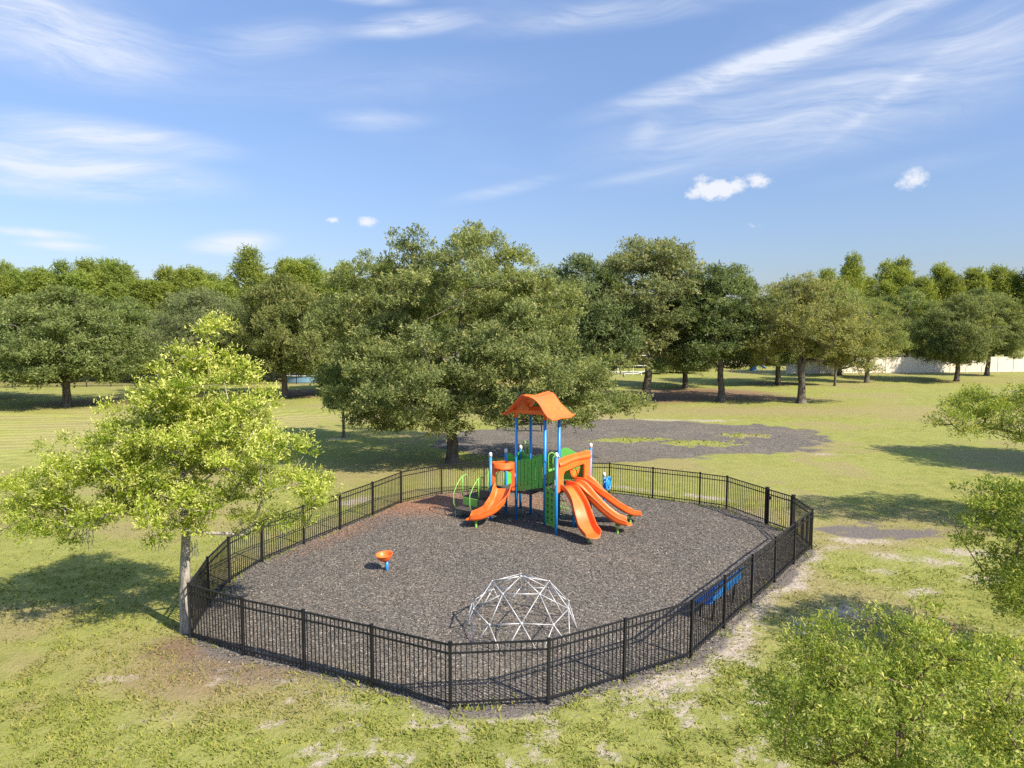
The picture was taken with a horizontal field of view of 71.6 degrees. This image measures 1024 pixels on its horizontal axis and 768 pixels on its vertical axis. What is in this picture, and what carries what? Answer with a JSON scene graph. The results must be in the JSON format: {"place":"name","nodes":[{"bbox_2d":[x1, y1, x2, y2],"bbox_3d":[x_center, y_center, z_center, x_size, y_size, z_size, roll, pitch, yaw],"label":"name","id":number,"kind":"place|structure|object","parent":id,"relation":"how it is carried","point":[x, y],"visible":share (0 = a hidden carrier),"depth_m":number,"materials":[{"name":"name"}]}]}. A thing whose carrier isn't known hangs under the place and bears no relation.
{"place":"outdoors","nodes":[
{"label":"outdoors","id":0,"kind":"place"},
{"bbox_2d":[0,346,1023,767],"bbox_3d":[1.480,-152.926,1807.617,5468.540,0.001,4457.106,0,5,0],"label":"ground","id":1,"kind":"structure","parent":0,"point":[878,444],"depth_m":21.33,"materials":[{"name":"green plant"}]},
{"bbox_2d":[0,258,14,275],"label":"cypress tree","id":2,"kind":"object","parent":1,"relation":"on","point":[3,265],"visible":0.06,"depth_m":128.02,"materials":[{"name":"green plant"}]},
{"bbox_2d":[0,274,15,325],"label":"cypress tree","id":3,"kind":"object","parent":1,"relation":"on","point":[5,284],"visible":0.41,"depth_m":113.36,"materials":[{"name":"green plant"}]},
{"bbox_2d":[2,266,28,300],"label":"cypress tree","id":4,"kind":"object","parent":1,"relation":"on","point":[13,273],"visible":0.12,"depth_m":125.28,"materials":[{"name":"green plant"}]},
{"bbox_2d":[0,295,32,344],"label":"park oak","id":5,"kind":"object","parent":1,"relation":"on","point":[3,332],"visible":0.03,"depth_m":62.83,"materials":[{"name":"green plant"}]},
{"bbox_2d":[4,267,32,301],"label":"cypress tree","id":6,"kind":"object","parent":1,"relation":"on","point":[17,286],"visible":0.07,"depth_m":114.32,"materials":[{"name":"green plant"}]},
{"bbox_2d":[14,284,47,297],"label":"cypress tree","id":7,"kind":"object","parent":1,"relation":"on","point":[30,289],"visible":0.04,"depth_m":112.22,"materials":[{"name":"green plant"}]},
{"bbox_2d":[7,264,60,301],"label":"cypress tree","id":8,"kind":"object","parent":1,"relation":"on","point":[39,276],"visible":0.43,"depth_m":112.16,"materials":[{"name":"green plant"}]},
{"bbox_2d":[0,290,72,339],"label":"park oak","id":9,"kind":"object","parent":1,"relation":"on","point":[12,326],"visible":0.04,"depth_m":82.11,"materials":[{"name":"green plant"}]},
{"bbox_2d":[43,257,80,327],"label":"cypress tree","id":10,"kind":"object","parent":1,"relation":"on","point":[60,267],"visible":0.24,"depth_m":114.50,"materials":[{"name":"green plant"}]},
{"bbox_2d":[56,268,99,335],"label":"cypress tree","id":11,"kind":"object","parent":1,"relation":"on","point":[84,278],"visible":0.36,"depth_m":112.64,"materials":[{"name":"green plant"}]},
{"bbox_2d":[59,256,107,331],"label":"cypress tree","id":12,"kind":"object","parent":1,"relation":"on","point":[90,268],"visible":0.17,"depth_m":115.61,"materials":[{"name":"green plant"}]},
{"bbox_2d":[0,282,169,406],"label":"park oak","id":13,"kind":"object","parent":1,"relation":"on","point":[77,351],"visible":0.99,"depth_m":56.72,"materials":[{"name":"green plant"}]},
{"bbox_2d":[94,256,119,292],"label":"cypress tree","id":14,"kind":"object","parent":1,"relation":"on","point":[102,263],"visible":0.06,"depth_m":123.92,"materials":[{"name":"green plant"}]},
{"bbox_2d":[87,257,137,328],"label":"cypress tree","id":15,"kind":"object","parent":1,"relation":"on","point":[116,273],"visible":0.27,"depth_m":116.68,"materials":[{"name":"green plant"}]},
{"bbox_2d":[97,280,137,327],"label":"cypress tree","id":16,"kind":"object","parent":1,"relation":"on","point":[115,291],"visible":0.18,"depth_m":112.35,"materials":[{"name":"green plant"}]},
{"bbox_2d":[108,263,141,282],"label":"cypress tree","id":17,"kind":"object","parent":1,"relation":"on","point":[134,274],"visible":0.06,"depth_m":125.98,"materials":[{"name":"green plant"}]},
{"bbox_2d":[86,295,173,379],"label":"park oak","id":18,"kind":"object","parent":1,"relation":"on","point":[135,313],"visible":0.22,"depth_m":84.67,"materials":[{"name":"green plant"}]},
{"bbox_2d":[118,348,154,382],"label":"shrub","id":19,"kind":"object","parent":1,"relation":"on","point":[131,373],"visible":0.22,"depth_m":81.60,"materials":[{"name":"green plant"}]},
{"bbox_2d":[125,278,161,323],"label":"cypress tree","id":20,"kind":"object","parent":1,"relation":"on","point":[138,289],"visible":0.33,"depth_m":113.93,"materials":[{"name":"green plant"}]},
{"bbox_2d":[140,280,174,320],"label":"cypress tree","id":21,"kind":"object","parent":1,"relation":"on","point":[152,297],"visible":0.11,"depth_m":115.29,"materials":[{"name":"green plant"}]},
{"bbox_2d":[137,279,178,324],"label":"cypress tree","id":22,"kind":"object","parent":1,"relation":"on","point":[162,288],"visible":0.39,"depth_m":113.76,"materials":[{"name":"green plant"}]},
{"bbox_2d":[0,372,318,387],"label":"metal fence","id":23,"kind":"object","parent":1,"relation":"on","point":[86,385],"visible":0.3,"depth_m":77.57,"materials":[{"name":"grey metal"}]},
{"bbox_2d":[135,350,188,381],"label":"shrub","id":24,"kind":"object","parent":1,"relation":"on","point":[145,368],"visible":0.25,"depth_m":80.61,"materials":[{"name":"green plant"}]},
{"bbox_2d":[151,264,177,284],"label":"cypress tree","id":25,"kind":"object","parent":1,"relation":"on","point":[163,273],"visible":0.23,"depth_m":124.29,"materials":[{"name":"green plant"}]},
{"bbox_2d":[0,306,343,633],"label":"young oak","id":26,"kind":"object","parent":1,"relation":"on","point":[162,430],"visible":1,"depth_m":15.47,"materials":[{"name":"green plant"}]},
{"bbox_2d":[167,267,185,291],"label":"cypress tree","id":27,"kind":"object","parent":1,"relation":"on","point":[173,278],"visible":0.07,"depth_m":123.44,"materials":[{"name":"green plant"}]},
{"bbox_2d":[171,263,203,315],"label":"cypress tree","id":28,"kind":"object","parent":1,"relation":"on","point":[183,271],"visible":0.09,"depth_m":116.04,"materials":[{"name":"green plant"}]},
{"bbox_2d":[172,265,213,320],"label":"cypress tree","id":29,"kind":"object","parent":1,"relation":"on","point":[198,273],"visible":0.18,"depth_m":111.67,"materials":[{"name":"green plant"}]},
{"bbox_2d":[140,284,255,396],"bbox_3d":[-29.367,-4.088,66.654,9.398,10.766,10.969,-1,5,-10],"label":"park oak","id":30,"kind":"object","parent":1,"relation":"on","point":[191,312],"visible":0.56,"depth_m":64.50,"materials":[{"name":"green plant"}]},
{"bbox_2d":[160,289,261,371],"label":"park oak","id":31,"kind":"object","parent":1,"relation":"on","point":[230,307],"visible":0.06,"depth_m":82.44,"materials":[{"name":"green plant"}]},
{"bbox_2d":[205,280,219,292],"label":"cypress tree","id":32,"kind":"object","parent":1,"relation":"on","point":[212,283],"visible":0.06,"depth_m":115.55,"materials":[{"name":"green plant"}]},
{"bbox_2d":[203,271,223,284],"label":"cypress tree","id":33,"kind":"object","parent":1,"relation":"on","point":[212,277],"visible":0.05,"depth_m":122.62,"materials":[{"name":"green plant"}]},
{"bbox_2d":[209,280,245,319],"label":"cypress tree","id":34,"kind":"object","parent":1,"relation":"on","point":[228,288],"visible":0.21,"depth_m":111.81,"materials":[{"name":"green plant"}]},
{"bbox_2d":[220,274,243,290],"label":"cypress tree","id":35,"kind":"object","parent":1,"relation":"on","point":[231,281],"visible":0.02,"depth_m":122.85,"materials":[{"name":"green plant"}]},
{"bbox_2d":[222,242,271,337],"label":"cypress tree","id":36,"kind":"object","parent":1,"relation":"on","point":[248,265],"visible":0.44,"depth_m":115.10,"materials":[{"name":"green plant"}]},
{"bbox_2d":[214,270,341,398],"bbox_3d":[-21.127,-4.447,65.250,12.018,11.800,10.442,-2,5,-19],"label":"park oak","id":37,"kind":"object","parent":1,"relation":"on","point":[284,348],"visible":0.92,"depth_m":63.52,"materials":[{"name":"green plant"}]},
{"bbox_2d":[259,367,297,381],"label":"shrub","id":38,"kind":"object","parent":1,"relation":"on","point":[269,375],"visible":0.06,"depth_m":83.60,"materials":[{"name":"green plant"}]},
{"bbox_2d":[269,255,288,276],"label":"cypress tree","id":39,"kind":"object","parent":1,"relation":"on","point":[278,262],"visible":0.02,"depth_m":127.25,"materials":[{"name":"green plant"}]},
{"bbox_2d":[266,259,292,297],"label":"cypress tree","id":40,"kind":"object","parent":1,"relation":"on","point":[277,268],"visible":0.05,"depth_m":115.38,"materials":[{"name":"green plant"}]},
{"bbox_2d":[277,257,316,296],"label":"cypress tree","id":41,"kind":"object","parent":1,"relation":"on","point":[294,267],"visible":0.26,"depth_m":112.06,"materials":[{"name":"green plant"}]},
{"bbox_2d":[287,374,317,382],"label":"swimming pool","id":42,"kind":"structure","parent":1,"relation":"on","point":[307,379],"depth_m":81.80,"materials":[{"name":"blue liquid"}]},
{"bbox_2d":[282,254,327,305],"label":"cypress tree","id":43,"kind":"object","parent":1,"relation":"on","point":[315,269],"visible":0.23,"depth_m":113.78,"materials":[{"name":"green plant"}]},
{"bbox_2d":[316,281,343,306],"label":"cypress tree","id":44,"kind":"object","parent":1,"relation":"on","point":[328,289],"visible":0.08,"depth_m":114.22,"materials":[{"name":"green plant"}]},
{"bbox_2d":[313,345,364,437],"bbox_3d":[-10.359,0.499,43.084,3.271,5.738,3.276,-1,5,-11],"label":"park oak","id":45,"kind":"object","parent":1,"relation":"on","point":[352,383],"visible":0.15,"depth_m":42.54,"materials":[{"name":"green plant"}]},
{"bbox_2d":[325,259,361,300],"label":"cypress tree","id":46,"kind":"object","parent":1,"relation":"on","point":[341,288],"visible":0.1,"depth_m":114.06,"materials":[{"name":"green plant"}]},
{"bbox_2d":[318,284,423,375],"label":"park oak","id":47,"kind":"object","parent":1,"relation":"on","point":[359,310],"visible":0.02,"depth_m":66.55,"materials":[{"name":"green plant"}]},
{"bbox_2d":[363,258,386,287],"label":"cypress tree","id":48,"kind":"object","parent":1,"relation":"on","point":[370,277],"visible":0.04,"depth_m":114.13,"materials":[{"name":"green plant"}]},
{"bbox_2d":[374,257,409,288],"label":"cypress tree","id":49,"kind":"object","parent":1,"relation":"on","point":[386,267],"visible":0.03,"depth_m":113.06,"materials":[{"name":"green plant"}]},
{"bbox_2d":[389,289,446,360],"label":"park oak","id":50,"kind":"object","parent":1,"relation":"on","point":[432,328],"visible":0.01,"depth_m":85.60,"materials":[{"name":"green plant"}]},
{"bbox_2d":[426,267,461,354],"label":"cypress tree","id":51,"kind":"object","parent":1,"relation":"on","point":[448,310],"visible":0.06,"depth_m":112.72,"materials":[{"name":"green plant"}]},
{"bbox_2d":[449,268,475,336],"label":"cypress tree","id":52,"kind":"object","parent":1,"relation":"on","point":[467,282],"visible":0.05,"depth_m":115.51,"materials":[{"name":"green plant"}]},
{"bbox_2d":[436,287,516,363],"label":"park oak","id":53,"kind":"object","parent":1,"relation":"on","point":[444,335],"visible":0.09,"depth_m":83.63,"materials":[{"name":"green plant"}]},
{"bbox_2d":[297,218,657,463],"bbox_3d":[-2.128,-2.062,35.258,14.261,12.318,13.641,-4,7,-41],"label":"live oak","id":54,"kind":"object","parent":1,"relation":"on","point":[530,344],"visible":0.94,"depth_m":33.54,"materials":[{"name":"green plant"}]},
{"bbox_2d":[118,488,840,734],"bbox_3d":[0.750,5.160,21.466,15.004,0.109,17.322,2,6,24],"label":"mulch bed","id":55,"kind":"object","parent":1,"relation":"on","point":[578,546],"visible":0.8,"depth_m":18.66,"materials":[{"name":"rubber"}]},
{"bbox_2d":[376,550,392,569],"bbox_3d":[-3.603,5.080,20.053,0.486,0.643,0.484,0,5,0],"label":"spinner seat","id":56,"kind":"object","parent":55,"relation":"on","point":[385,556],"visible":0.99,"depth_m":20.09,"materials":[{"name":"orange plastic"}]},
{"bbox_2d":[464,573,576,653],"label":"climbing dome","id":57,"kind":"structure","parent":55,"relation":"on","point":[521,575],"depth_m":15.87,"materials":[{"name":"silver metal"}]},
{"bbox_2d":[453,391,641,542],"bbox_3d":[1.062,2.684,24.610,6.305,4.712,3.483,2,6,26],"label":"play structure","id":58,"kind":"object","parent":55,"relation":"on","point":[569,474],"visible":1,"depth_m":24.47,"materials":[{"name":"orange plastic"}]},
{"bbox_2d":[603,472,611,501],"bbox_3d":[3.563,4.094,26.980,0.265,1.485,0.550,3,6,30],"label":"wheel post","id":59,"kind":"object","parent":55,"relation":"on","point":[607,482],"visible":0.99,"depth_m":26.92,"materials":[{"name":"blue plastic"}]},
{"bbox_2d":[696,569,740,618],"bbox_3d":[5.075,5.118,17.397,0.549,0.938,1.850,4,6,37],"label":"park bench","id":60,"kind":"object","parent":55,"relation":"on","point":[720,592],"visible":0.33,"depth_m":17.04,"materials":[{"name":"blue metal"}]},
{"bbox_2d":[470,268,504,318],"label":"cypress tree","id":61,"kind":"object","parent":1,"relation":"on","point":[494,272],"visible":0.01,"depth_m":114.23,"materials":[{"name":"green plant"}]},
{"bbox_2d":[187,460,813,710],"bbox_3d":[0.891,4.671,21.431,14.817,1.522,17.183,2,6,25],"label":"metal fence","id":62,"kind":"object","parent":1,"relation":"on","point":[784,555],"visible":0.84,"depth_m":15.44,"materials":[{"name":"black metal"}]},
{"bbox_2d":[767,489,790,528],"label":"metal gate","id":63,"kind":"structure","parent":62,"relation":"attached to","point":[770,498],"depth_m":24.41,"materials":[{"name":"black metal"}]},
{"bbox_2d":[511,251,657,396],"bbox_3d":[5.917,-4.931,61.726,13.353,13.419,11.603,2,5,21],"label":"park oak","id":64,"kind":"object","parent":1,"relation":"on","point":[586,338],"visible":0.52,"depth_m":57.98,"materials":[{"name":"green plant"}]},
{"bbox_2d":[610,354,645,374],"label":"pool cage","id":65,"kind":"object","parent":1,"relation":"on","point":[618,371],"visible":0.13,"depth_m":93.71,"materials":[{"name":"white metal"}]},
{"bbox_2d":[433,419,828,462],"bbox_3d":[7.470,3.253,43.687,24.220,0.001,16.100,0,5,0],"label":"mulch patch","id":66,"kind":"object","parent":1,"relation":"on","point":[494,442],"visible":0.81,"depth_m":42.73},
{"bbox_2d":[518,419,543,431],"bbox_3d":[1.150,2.659,45.743,2.100,0.938,0.549,0,5,0],"label":"park bench","id":67,"kind":"object","parent":66,"relation":"on","point":[536,423],"visible":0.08,"depth_m":45.53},
{"bbox_2d":[583,233,729,401],"bbox_3d":[12.558,-5.748,62.343,13.850,14.919,11.716,-2,5,-20],"label":"park oak","id":68,"kind":"object","parent":1,"relation":"on","point":[673,285],"visible":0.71,"depth_m":60.11,"materials":[{"name":"green plant"}]},
{"bbox_2d":[642,353,674,373],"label":"shrub","id":69,"kind":"object","parent":1,"relation":"on","point":[662,369],"visible":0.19,"depth_m":95.14,"materials":[{"name":"green plant"}]},
{"bbox_2d":[650,298,729,387],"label":"park oak","id":70,"kind":"object","parent":1,"relation":"on","point":[665,361],"visible":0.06,"depth_m":75.48,"materials":[{"name":"green plant"}]},
{"bbox_2d":[660,260,778,401],"bbox_3d":[18.052,-4.544,62.598,11.122,12.432,9.408,-2,5,-20],"label":"park oak","id":71,"kind":"object","parent":1,"relation":"on","point":[729,332],"visible":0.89,"depth_m":60.53,"materials":[{"name":"green plant"}]},
{"bbox_2d":[734,286,827,384],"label":"park oak","id":72,"kind":"object","parent":1,"relation":"on","point":[789,360],"visible":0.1,"depth_m":76.91,"materials":[{"name":"green plant"}]},
{"bbox_2d":[733,269,905,403],"bbox_3d":[25.434,-4.072,61.135,12.877,11.724,11.032,-3,6,-29],"label":"park oak","id":73,"kind":"object","parent":1,"relation":"on","point":[811,332],"visible":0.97,"depth_m":59.50,"materials":[{"name":"green plant"}]},
{"bbox_2d":[816,267,838,292],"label":"cypress tree","id":74,"kind":"object","parent":1,"relation":"on","point":[822,273],"visible":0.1,"depth_m":128.14,"materials":[{"name":"green plant"}]},
{"bbox_2d":[818,334,857,385],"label":"park oak","id":75,"kind":"object","parent":1,"relation":"on","point":[835,374],"visible":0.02,"depth_m":77.82,"materials":[{"name":"green plant"}]},
{"bbox_2d":[837,274,858,295],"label":"cypress tree","id":76,"kind":"object","parent":1,"relation":"on","point":[851,277],"visible":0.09,"depth_m":119.43,"materials":[{"name":"green plant"}]},
{"bbox_2d":[813,282,889,375],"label":"park oak","id":77,"kind":"object","parent":1,"relation":"on","point":[851,289],"visible":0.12,"depth_m":90.33,"materials":[{"name":"green plant"}]},
{"bbox_2d":[837,252,872,301],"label":"cypress tree","id":78,"kind":"object","parent":1,"relation":"on","point":[855,270],"visible":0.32,"depth_m":121.00,"materials":[{"name":"green plant"}]},
{"bbox_2d":[859,276,879,299],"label":"cypress tree","id":79,"kind":"object","parent":1,"relation":"on","point":[871,282],"visible":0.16,"depth_m":130.74,"materials":[{"name":"green plant"}]},
{"bbox_2d":[732,590,1023,767],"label":"leafy tree","id":80,"kind":"object","parent":1,"relation":"on","point":[859,728],"visible":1,"depth_m":6.81,"materials":[{"name":"green plant"}]},
{"bbox_2d":[842,295,913,382],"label":"park oak","id":81,"kind":"object","parent":1,"relation":"on","point":[897,338],"visible":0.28,"depth_m":80.13,"materials":[{"name":"green plant"}]},
{"bbox_2d":[872,256,899,301],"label":"cypress tree","id":82,"kind":"object","parent":1,"relation":"on","point":[884,274],"visible":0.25,"depth_m":131.06,"materials":[{"name":"green plant"}]},
{"bbox_2d":[872,279,901,315],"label":"cypress tree","id":83,"kind":"object","parent":1,"relation":"on","point":[887,288],"visible":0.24,"depth_m":118.72,"materials":[{"name":"green plant"}]},
{"bbox_2d":[864,316,918,357],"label":"house","id":84,"kind":"structure","parent":1,"relation":"on","point":[909,355],"depth_m":113.04,"materials":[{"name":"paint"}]},
{"bbox_2d":[889,265,913,315],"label":"cypress tree","id":85,"kind":"object","parent":1,"relation":"on","point":[902,276],"visible":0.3,"depth_m":118.83,"materials":[{"name":"green plant"}]},
{"bbox_2d":[889,255,918,286],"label":"cypress tree","id":86,"kind":"object","parent":1,"relation":"on","point":[907,263],"visible":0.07,"depth_m":130.69,"materials":[{"name":"green plant"}]},
{"bbox_2d":[786,356,1023,373],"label":"vinyl fence","id":87,"kind":"object","parent":1,"relation":"on","point":[913,365],"visible":0.57,"depth_m":97.76,"materials":[{"name":"white plastic"}]},
{"bbox_2d":[876,285,950,356],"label":"park oak","id":88,"kind":"object","parent":1,"relation":"on","point":[908,300],"visible":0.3,"depth_m":105.01,"materials":[{"name":"green plant"}]},
{"bbox_2d":[898,274,941,314],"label":"cypress tree","id":89,"kind":"object","parent":1,"relation":"on","point":[929,289],"visible":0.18,"depth_m":116.46,"materials":[{"name":"green plant"}]},
{"bbox_2d":[929,261,956,301],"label":"cypress tree","id":90,"kind":"object","parent":1,"relation":"on","point":[938,272],"visible":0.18,"depth_m":127.91,"materials":[{"name":"green plant"}]},
{"bbox_2d":[933,270,970,306],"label":"cypress tree","id":91,"kind":"object","parent":1,"relation":"on","point":[952,282],"visible":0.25,"depth_m":117.84,"materials":[{"name":"green plant"}]},
{"bbox_2d":[906,291,1016,381],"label":"park oak","id":92,"kind":"object","parent":1,"relation":"on","point":[961,341],"visible":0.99,"depth_m":81.27,"materials":[{"name":"green plant"}]},
{"bbox_2d":[920,382,1023,447],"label":"leafy tree","id":93,"kind":"object","parent":1,"relation":"on","point":[1005,403],"visible":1,"depth_m":23.77,"materials":[{"name":"green plant"}]},
{"bbox_2d":[956,265,994,294],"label":"cypress tree","id":94,"kind":"object","parent":1,"relation":"on","point":[972,276],"visible":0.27,"depth_m":118.15,"materials":[{"name":"green plant"}]},
{"bbox_2d":[966,275,991,297],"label":"cypress tree","id":95,"kind":"object","parent":1,"relation":"on","point":[982,285],"visible":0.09,"depth_m":118.22,"materials":[{"name":"green plant"}]},
{"bbox_2d":[937,471,1023,624],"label":"leafy tree","id":96,"kind":"object","parent":1,"relation":"on","point":[1002,523],"visible":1,"depth_m":14.16,"materials":[{"name":"green plant"}]},
{"bbox_2d":[941,286,1023,356],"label":"park oak","id":97,"kind":"object","parent":1,"relation":"on","point":[978,292],"visible":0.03,"depth_m":107.98,"materials":[{"name":"green plant"}]},
{"bbox_2d":[955,294,1023,375],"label":"park oak","id":98,"kind":"object","parent":1,"relation":"on","point":[1003,310],"visible":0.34,"depth_m":90.46,"materials":[{"name":"green plant"}]},
{"bbox_2d":[985,262,1023,356],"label":"cypress tree","id":99,"kind":"object","parent":1,"relation":"on","point":[1000,281],"visible":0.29,"depth_m":120.20,"materials":[{"name":"green plant"}]},
{"bbox_2d":[999,267,1021,356],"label":"cypress tree","id":100,"kind":"object","parent":1,"relation":"on","point":[1005,277],"visible":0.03,"depth_m":129.63,"materials":[{"name":"green plant"}]},
{"bbox_2d":[1002,272,1023,354],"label":"cypress tree","id":101,"kind":"object","parent":1,"relation":"on","point":[1014,277],"visible":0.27,"depth_m":120.53,"materials":[{"name":"green plant"}]},
{"bbox_2d":[1009,267,1023,329],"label":"cypress tree","id":102,"kind":"object","parent":1,"relation":"on","point":[1020,293],"visible":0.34,"depth_m":119.15,"materials":[{"name":"green plant"}]},
{"bbox_2d":[0,0,1023,311],"label":"sky","id":103,"kind":"structure","parent":0,"point":[778,138],"materials":[{"name":"blue"}]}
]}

